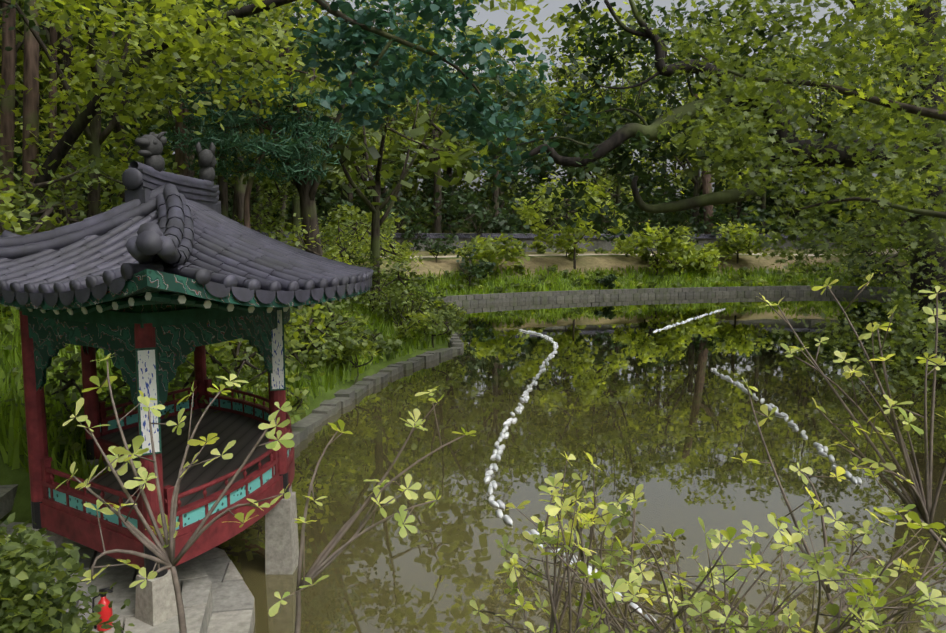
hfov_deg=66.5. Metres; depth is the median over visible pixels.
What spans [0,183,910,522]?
ground
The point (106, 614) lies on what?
fire extinguisher
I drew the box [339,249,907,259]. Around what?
path
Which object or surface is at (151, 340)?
pavilion body
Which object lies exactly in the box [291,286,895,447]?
retaining walls
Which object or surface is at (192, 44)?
bright foliage
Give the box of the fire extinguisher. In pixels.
[92,587,112,630]
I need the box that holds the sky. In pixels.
[22,0,945,195]
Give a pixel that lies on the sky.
(499, 18)
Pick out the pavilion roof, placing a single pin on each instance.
(159, 229)
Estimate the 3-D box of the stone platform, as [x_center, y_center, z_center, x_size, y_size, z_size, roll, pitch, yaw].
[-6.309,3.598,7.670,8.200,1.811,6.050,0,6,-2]
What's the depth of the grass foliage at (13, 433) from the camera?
19.59 m
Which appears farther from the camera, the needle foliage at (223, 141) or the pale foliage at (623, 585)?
the needle foliage at (223, 141)
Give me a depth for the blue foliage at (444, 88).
9.14 m
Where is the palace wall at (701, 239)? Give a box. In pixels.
[262,232,850,251]
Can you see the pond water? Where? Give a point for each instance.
(625, 396)
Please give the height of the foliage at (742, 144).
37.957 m
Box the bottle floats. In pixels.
[484,308,861,625]
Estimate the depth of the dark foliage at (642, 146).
20.77 m
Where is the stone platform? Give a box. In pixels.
[0,484,254,632]
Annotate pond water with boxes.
[216,293,945,632]
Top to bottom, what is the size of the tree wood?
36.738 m
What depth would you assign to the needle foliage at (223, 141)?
22.56 m
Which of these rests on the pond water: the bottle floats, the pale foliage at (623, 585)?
the bottle floats
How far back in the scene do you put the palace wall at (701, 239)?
68.65 m
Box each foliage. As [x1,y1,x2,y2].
[0,0,945,288]
[0,0,945,632]
[0,0,945,632]
[0,261,910,487]
[55,273,945,632]
[160,68,358,185]
[289,0,611,185]
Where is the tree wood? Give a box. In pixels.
[0,0,945,632]
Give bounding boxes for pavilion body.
[3,291,358,626]
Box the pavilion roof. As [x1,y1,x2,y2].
[0,132,372,309]

